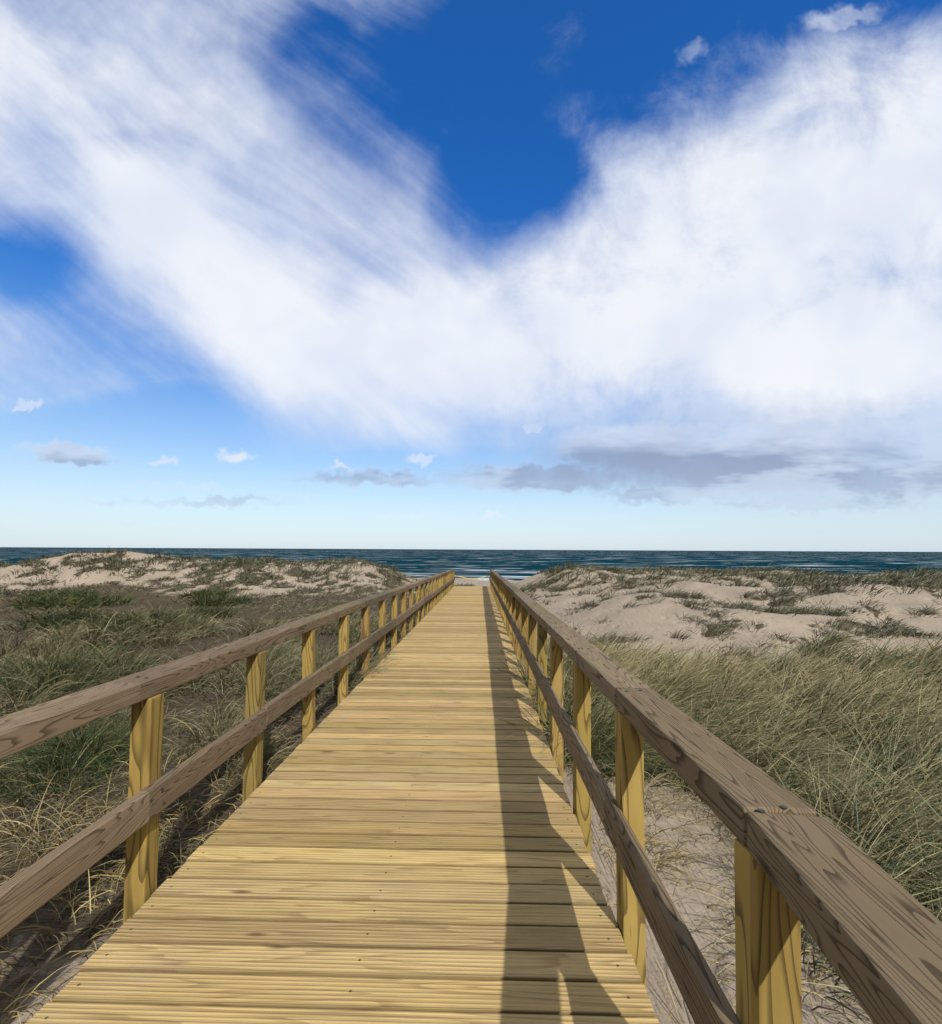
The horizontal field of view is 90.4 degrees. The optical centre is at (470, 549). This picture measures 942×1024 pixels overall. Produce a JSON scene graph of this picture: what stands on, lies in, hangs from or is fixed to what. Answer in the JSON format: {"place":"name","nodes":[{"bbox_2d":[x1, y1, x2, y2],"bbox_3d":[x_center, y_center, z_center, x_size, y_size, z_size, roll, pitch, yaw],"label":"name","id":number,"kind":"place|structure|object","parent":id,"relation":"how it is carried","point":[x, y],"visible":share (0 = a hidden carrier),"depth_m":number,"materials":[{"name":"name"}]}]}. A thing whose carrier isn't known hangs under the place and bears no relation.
{"place":"outdoors","nodes":[
{"label":"outdoors","id":0,"kind":"place"},
{"bbox_2d":[0,551,941,1023],"bbox_3d":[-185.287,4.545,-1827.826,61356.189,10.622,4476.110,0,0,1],"label":"ground","id":1,"kind":"structure","parent":0,"point":[656,619],"depth_m":4.64,"materials":[{"name":"beige sand"}]},
{"bbox_2d":[0,582,360,827],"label":"grass clumps","id":2,"kind":"object","parent":1,"relation":"on","point":[97,746],"visible":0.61,"depth_m":4.87,"materials":[{"name":"green plant"}]},
{"bbox_2d":[0,577,432,920],"bbox_3d":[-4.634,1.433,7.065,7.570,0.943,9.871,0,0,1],"label":"grass","id":3,"kind":"structure","parent":1,"relation":"on","point":[280,659],"depth_m":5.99,"materials":[{"name":"green plant"}]},
{"bbox_2d":[26,586,658,1023],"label":"deck","id":4,"kind":"structure","parent":1,"relation":"on","point":[404,842],"depth_m":2.10,"materials":[{"name":"yellow wood"}]},
{"bbox_2d":[0,691,919,1023],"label":"straw","id":5,"kind":"object","parent":1,"relation":"on","point":[190,809],"visible":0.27,"depth_m":2.54,"materials":[{"name":"beige plant"}]},
{"bbox_2d":[123,571,801,1023],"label":"posts","id":6,"kind":"object","parent":1,"relation":"on","point":[767,947],"visible":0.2,"depth_m":2.04,"materials":[{"name":"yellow wood"}]},
{"bbox_2d":[0,569,941,1023],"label":"rails","id":7,"kind":"object","parent":6,"relation":"on","point":[872,927],"visible":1,"depth_m":1.40,"materials":[{"name":"brown wood"}]},
{"bbox_2d":[136,606,787,830],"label":"screws","id":8,"kind":"object","parent":7,"relation":"attached to","point":[781,806],"visible":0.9,"depth_m":1.91,"materials":[{"name":"grey metal"}]},
{"bbox_2d":[0,548,941,665],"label":"dune plants","id":9,"kind":"object","parent":1,"relation":"on","point":[893,629],"visible":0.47,"depth_m":14.64,"materials":[{"name":"green plant"}]},
{"bbox_2d":[0,547,941,596],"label":"grass tufts","id":10,"kind":"object","parent":1,"relation":"on","point":[812,573],"visible":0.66,"depth_m":18.39,"materials":[{"name":"green plant"}]},
{"bbox_2d":[480,615,941,1023],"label":"dune grass","id":11,"kind":"structure","parent":1,"relation":"on","point":[857,729],"depth_m":3.95,"materials":[{"name":"green plant"}]},
{"bbox_2d":[533,654,941,975],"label":"grass","id":12,"kind":"structure","parent":1,"relation":"on","point":[710,809],"depth_m":3.30,"materials":[{"name":"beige plant"}]},
{"bbox_2d":[0,547,941,580],"bbox_3d":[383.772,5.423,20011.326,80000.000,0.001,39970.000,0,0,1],"label":"sea","id":13,"kind":"structure","parent":0,"point":[516,565],"depth_m":198.49,"materials":[{"name":"liquid"}]},
{"bbox_2d":[0,0,941,551],"label":"sky","id":14,"kind":"structure","parent":0,"point":[666,275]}
]}

